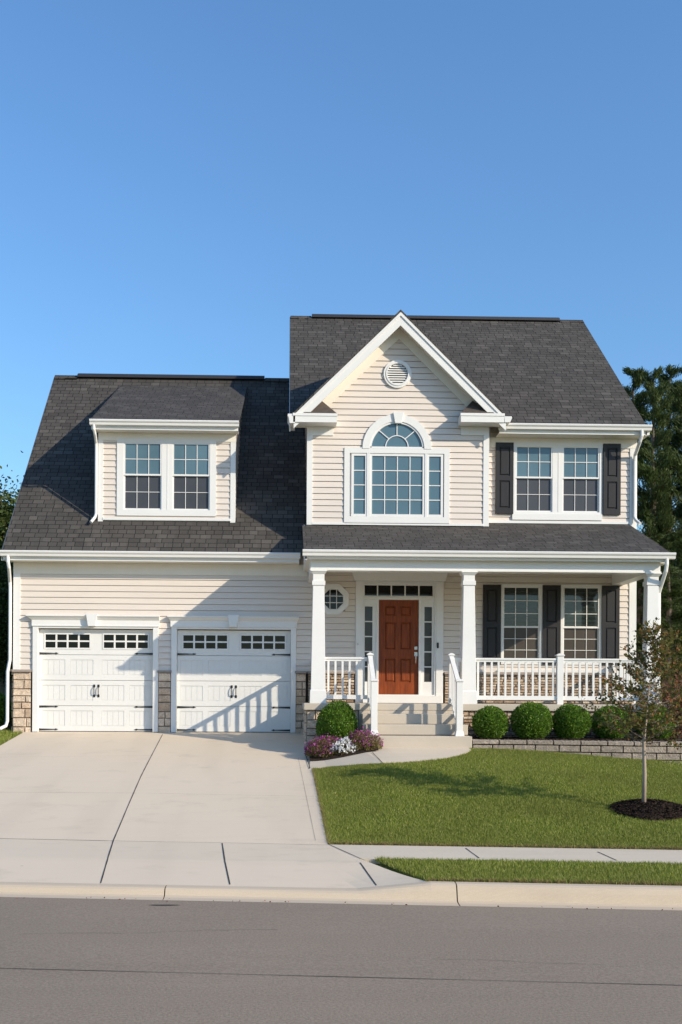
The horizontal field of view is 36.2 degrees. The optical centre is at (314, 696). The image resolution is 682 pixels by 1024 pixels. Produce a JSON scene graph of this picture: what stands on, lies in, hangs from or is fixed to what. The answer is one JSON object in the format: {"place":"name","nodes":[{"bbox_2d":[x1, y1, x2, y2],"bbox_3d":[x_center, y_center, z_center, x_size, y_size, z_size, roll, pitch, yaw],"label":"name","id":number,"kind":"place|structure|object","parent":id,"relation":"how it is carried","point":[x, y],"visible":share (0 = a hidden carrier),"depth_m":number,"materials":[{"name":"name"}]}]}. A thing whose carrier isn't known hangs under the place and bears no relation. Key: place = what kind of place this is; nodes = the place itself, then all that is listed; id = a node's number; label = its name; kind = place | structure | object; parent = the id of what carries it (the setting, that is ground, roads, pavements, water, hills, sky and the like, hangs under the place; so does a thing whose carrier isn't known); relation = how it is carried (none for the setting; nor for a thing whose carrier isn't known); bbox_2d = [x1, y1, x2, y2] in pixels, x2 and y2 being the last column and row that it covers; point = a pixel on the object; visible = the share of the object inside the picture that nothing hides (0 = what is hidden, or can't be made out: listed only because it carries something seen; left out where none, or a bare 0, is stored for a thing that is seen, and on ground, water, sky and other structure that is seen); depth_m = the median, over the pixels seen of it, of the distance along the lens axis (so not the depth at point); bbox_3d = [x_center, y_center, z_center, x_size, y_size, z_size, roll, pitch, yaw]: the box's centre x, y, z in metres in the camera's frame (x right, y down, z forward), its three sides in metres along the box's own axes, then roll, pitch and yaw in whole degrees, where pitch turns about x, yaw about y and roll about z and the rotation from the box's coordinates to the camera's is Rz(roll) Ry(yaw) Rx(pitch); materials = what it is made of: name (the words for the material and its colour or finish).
{"place":"outdoors","nodes":[
{"label":"outdoors","id":0,"kind":"place"},
{"bbox_2d":[0,882,165,899],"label":"kerb","id":1,"kind":"structure","parent":0,"point":[83,890],"depth_m":10.43,"materials":[{"name":"concrete"}]},
{"bbox_2d":[0,731,425,887],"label":"driveway","id":2,"kind":"structure","parent":0,"point":[208,808],"depth_m":14.35,"materials":[{"name":"concrete"}]},
{"bbox_2d":[163,881,458,905],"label":"kerb","id":3,"kind":"structure","parent":0,"point":[439,893],"depth_m":10.24,"materials":[{"name":"concrete"}]},
{"bbox_2d":[0,897,681,1023],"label":"road","id":4,"kind":"structure","parent":0,"point":[91,961],"depth_m":7.67,"materials":[{"name":"grey asphalt"}]},
{"bbox_2d":[17,897,672,909],"bbox_3d":[0.311,1.994,10.046,7.110,0.021,0.207,0,0,5],"label":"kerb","id":5,"kind":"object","parent":4,"relation":"on","point":[344,902],"visible":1,"depth_m":10.09,"materials":[{"name":"beige concrete"}]},
{"bbox_2d":[0,727,681,885],"bbox_3d":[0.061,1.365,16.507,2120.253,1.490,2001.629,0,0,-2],"label":"ground","id":6,"kind":"structure","parent":0,"point":[385,866],"depth_m":14.31,"materials":[{"name":"green plant"}]},
{"bbox_2d":[0,693,12,729],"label":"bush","id":7,"kind":"object","parent":6,"relation":"on","point":[2,708],"visible":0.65,"depth_m":22.28,"materials":[{"name":"green plant"}]},
{"bbox_2d":[0,541,12,686],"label":"broadleaf tree","id":8,"kind":"object","parent":6,"relation":"on","point":[3,574],"visible":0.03,"depth_m":28.63,"materials":[{"name":"green plant"}]},
{"bbox_2d":[0,582,12,693],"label":"broadleaf tree","id":9,"kind":"object","parent":6,"relation":"on","point":[3,629],"visible":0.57,"depth_m":27.33,"materials":[{"name":"green plant"}]},
{"bbox_2d":[0,477,21,566],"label":"broadleaf tree","id":10,"kind":"object","parent":6,"relation":"on","point":[6,516],"visible":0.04,"depth_m":30.93,"materials":[{"name":"green plant"}]},
{"bbox_2d":[0,451,23,513],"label":"broadleaf tree","id":11,"kind":"object","parent":6,"relation":"on","point":[1,484],"visible":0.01,"depth_m":35.20,"materials":[{"name":"green plant"}]},
{"bbox_2d":[0,676,51,727],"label":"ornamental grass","id":12,"kind":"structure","parent":6,"relation":"on","point":[2,690],"depth_m":23.73,"materials":[{"name":"green plant"}]},
{"bbox_2d":[0,310,675,748],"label":"house","id":13,"kind":"structure","parent":6,"relation":"on","point":[400,528],"depth_m":21.99,"materials":[{"name":"plastic"}]},
{"bbox_2d":[39,629,152,731],"bbox_3d":[-4.602,-0.331,21.965,2.398,2.153,0.103,0,0,-2],"label":"garage door","id":14,"kind":"structure","parent":13,"relation":"in","point":[76,657],"depth_m":21.97,"materials":[{"name":"paint"}]},
{"bbox_2d":[117,439,215,516],"bbox_3d":[-3.156,-4.663,22.236,2.111,1.632,0.086,0,0,-2],"label":"window","id":15,"kind":"structure","parent":13,"relation":"in","point":[156,477],"depth_m":22.22,"materials":[{"name":"white paint"}]},
{"bbox_2d":[177,630,290,732],"bbox_3d":[-1.709,-0.316,22.041,2.396,2.153,0.103,0,0,-2],"label":"garage door","id":16,"kind":"structure","parent":13,"relation":"in","point":[238,667],"depth_m":22.04,"materials":[{"name":"paint"}]},
{"bbox_2d":[324,584,348,614],"bbox_3d":[0.395,-2.050,22.010,0.644,0.644,0.075,0,0,-2],"label":"octagonal window","id":17,"kind":"structure","parent":13,"relation":"in","point":[336,598],"depth_m":21.99,"materials":[{"name":"white paint"}]},
{"bbox_2d":[344,412,449,523],"bbox_3d":[1.716,-4.747,21.687,2.196,2.305,0.140,0,0,-2],"label":"window","id":18,"kind":"structure","parent":13,"relation":"in","point":[396,476],"depth_m":21.69,"materials":[{"name":"glass"}]},
{"bbox_2d":[378,600,417,694],"bbox_3d":[1.778,-1.041,22.073,0.842,2.005,0.121,0,0,-2],"label":"front door","id":19,"kind":"structure","parent":13,"relation":"in","point":[398,619],"depth_m":22.09,"materials":[{"name":"brown wood"}]},
{"bbox_2d":[365,583,434,596],"bbox_3d":[1.785,-2.250,22.079,1.512,0.300,0.050,0,0,-2],"label":"transom window","id":20,"kind":"structure","parent":13,"relation":"in","point":[371,589],"depth_m":22.07,"materials":[{"name":"glass"}]},
{"bbox_2d":[501,584,542,664],"bbox_3d":[4.395,-1.528,22.130,0.885,1.702,0.085,0,0,-2],"label":"window","id":21,"kind":"structure","parent":13,"relation":"in","point":[521,604],"depth_m":22.12,"materials":[{"name":"glass"}]},
{"bbox_2d":[512,442,601,520],"bbox_3d":[5.154,-4.561,22.142,1.919,1.640,0.100,0,0,-2],"label":"window","id":22,"kind":"structure","parent":13,"relation":"in","point":[558,483],"depth_m":22.13,"materials":[{"name":"white paint"}]},
{"bbox_2d":[560,585,601,664],"bbox_3d":[5.665,-1.521,22.163,0.878,1.702,0.085,0,0,-2],"label":"window","id":23,"kind":"structure","parent":13,"relation":"in","point":[581,605],"depth_m":22.16,"materials":[{"name":"glass"}]},
{"bbox_2d":[306,748,470,768],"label":"walkway","id":24,"kind":"structure","parent":6,"relation":"on","point":[390,755],"depth_m":18.04,"materials":[{"name":"concrete"}]},
{"bbox_2d":[311,768,681,885],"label":"grass thatch","id":25,"kind":"object","parent":6,"relation":"on","point":[515,881],"depth_m":12.43,"materials":[{"name":"green plant"}]},
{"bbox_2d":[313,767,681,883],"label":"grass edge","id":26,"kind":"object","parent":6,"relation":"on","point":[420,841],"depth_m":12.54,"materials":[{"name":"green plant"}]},
{"bbox_2d":[472,739,681,763],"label":"retaining wall","id":27,"kind":"structure","parent":6,"relation":"on","point":[660,750],"depth_m":18.59,"materials":[{"name":"grey stone"}]},
{"bbox_2d":[472,736,681,741],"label":"mulch bed","id":28,"kind":"object","parent":6,"relation":"on","point":[616,739],"visible":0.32,"depth_m":19.26,"materials":[{"name":"brown wood"}]},
{"bbox_2d":[471,705,508,738],"bbox_3d":[3.240,0.497,19.287,0.728,0.685,0.754,0,0,-2],"label":"boxwood","id":29,"kind":"object","parent":28,"relation":"on","point":[491,721],"visible":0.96,"depth_m":19.09,"materials":[{"name":"green plant"}]},
{"bbox_2d":[510,701,553,739],"bbox_3d":[4.028,0.459,19.302,0.862,0.770,0.786,0,0,-2],"label":"boxwood","id":30,"kind":"object","parent":28,"relation":"on","point":[529,720],"visible":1,"depth_m":19.10,"materials":[{"name":"green plant"}]},
{"bbox_2d":[551,703,593,738],"bbox_3d":[4.776,0.478,19.351,0.786,0.740,0.768,0,0,-2],"label":"boxwood","id":31,"kind":"object","parent":28,"relation":"on","point":[571,721],"visible":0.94,"depth_m":19.14,"materials":[{"name":"green plant"}]},
{"bbox_2d":[591,705,629,738],"bbox_3d":[5.512,0.498,19.376,0.786,0.706,0.731,0,0,-2],"label":"boxwood","id":32,"kind":"object","parent":28,"relation":"on","point":[602,732],"visible":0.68,"depth_m":19.21,"materials":[{"name":"green plant"}]},
{"bbox_2d":[636,705,675,738],"bbox_3d":[6.337,0.493,19.420,0.786,0.725,0.753,0,0,-2],"label":"boxwood","id":33,"kind":"object","parent":28,"relation":"on","point":[666,735],"visible":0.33,"depth_m":19.24,"materials":[{"name":"green plant"}]},
{"bbox_2d":[645,666,681,737],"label":"shrub","id":34,"kind":"object","parent":28,"relation":"on","point":[679,735],"visible":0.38,"depth_m":19.51,"materials":[{"name":"green plant"}]},
{"bbox_2d":[614,800,681,821],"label":"mulch mound","id":35,"kind":"object","parent":6,"relation":"on","point":[650,815],"visible":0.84,"depth_m":13.94,"materials":[{"name":"black wood"}]},
{"bbox_2d":[578,617,681,802],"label":"young tree","id":36,"kind":"object","parent":35,"relation":"on","point":[662,654],"visible":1,"depth_m":14.26,"materials":[{"name":"green plant"}]},
{"bbox_2d":[609,798,681,819],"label":"bark chips","id":37,"kind":"object","parent":35,"relation":"on","point":[677,808],"visible":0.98,"depth_m":14.09,"materials":[{"name":"black wood"}]},
{"bbox_2d":[622,366,680,565],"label":"pine tree","id":38,"kind":"object","parent":6,"relation":"on","point":[639,401],"visible":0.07,"depth_m":35.97,"materials":[{"name":"green plant"}]},
{"bbox_2d":[636,534,676,684],"bbox_3d":[10.457,-2.054,32.034,2.524,5.855,3.252,0,0,-20],"label":"pine tree","id":39,"kind":"object","parent":6,"relation":"on","point":[668,544],"visible":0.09,"depth_m":31.68,"materials":[{"name":"green plant"}]},
{"bbox_2d":[636,579,677,701],"bbox_3d":[10.255,-1.923,32.076,3.280,5.586,3.914,0,0,3],"label":"pine tree","id":40,"kind":"object","parent":6,"relation":"on","point":[639,606],"visible":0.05,"depth_m":32.18,"materials":[{"name":"green plant"}]},
{"bbox_2d":[636,563,681,714],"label":"pine tree","id":41,"kind":"object","parent":6,"relation":"on","point":[668,607],"visible":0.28,"depth_m":29.64,"materials":[{"name":"green plant"}]},
{"bbox_2d":[637,366,681,665],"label":"pine tree","id":42,"kind":"object","parent":6,"relation":"on","point":[652,475],"visible":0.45,"depth_m":33.97,"materials":[{"name":"green plant"}]},
{"bbox_2d":[637,364,681,600],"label":"pine tree","id":43,"kind":"object","parent":6,"relation":"on","point":[672,371],"visible":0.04,"depth_m":37.18,"materials":[{"name":"green plant"}]},
{"bbox_2d":[638,518,681,701],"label":"pine tree","id":44,"kind":"object","parent":6,"relation":"on","point":[679,553],"visible":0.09,"depth_m":30.81,"materials":[{"name":"green plant"}]},
{"bbox_2d":[643,365,681,711],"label":"pine tree","id":45,"kind":"object","parent":6,"relation":"on","point":[676,438],"visible":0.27,"depth_m":34.80,"materials":[{"name":"green plant"}]},
{"bbox_2d":[0,0,681,532],"label":"sky","id":46,"kind":"structure","parent":0,"point":[181,181],"materials":[{"name":"blue"}]},
{"bbox_2d":[309,745,377,760],"bbox_3d":[0.506,0.967,19.060,1.220,0.359,1.520,0,0,-2],"label":"planting bed","id":47,"kind":"object","parent":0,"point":[313,758],"visible":0.2,"depth_m":18.44,"materials":[{"name":"brown soil"}]},
{"bbox_2d":[304,733,345,756],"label":"purple flowers","id":48,"kind":"object","parent":47,"relation":"on","point":[317,748],"visible":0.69,"depth_m":18.60,"materials":[{"name":"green plant"}]},
{"bbox_2d":[315,699,358,745],"bbox_3d":[0.412,0.529,19.231,0.817,0.986,0.887,0,0,-2],"label":"boxwood","id":49,"kind":"object","parent":47,"relation":"on","point":[338,719],"visible":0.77,"depth_m":19.01,"materials":[{"name":"green plant"}]},
{"bbox_2d":[328,736,358,754],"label":"white flowers","id":50,"kind":"object","parent":47,"relation":"on","point":[341,743],"visible":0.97,"depth_m":18.45,"materials":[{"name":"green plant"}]},
{"bbox_2d":[348,727,383,749],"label":"purple flowers","id":51,"kind":"object","parent":47,"relation":"on","point":[357,740],"visible":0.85,"depth_m":18.59,"materials":[{"name":"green plant"}]},
{"bbox_2d":[328,844,681,864],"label":"sidewalk","id":52,"kind":"structure","parent":0,"point":[368,853],"depth_m":12.05,"materials":[{"name":"concrete"}]},
{"bbox_2d":[455,882,681,909],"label":"kerb","id":53,"kind":"structure","parent":0,"point":[588,896],"depth_m":10.09,"materials":[{"name":"concrete"}]}
]}

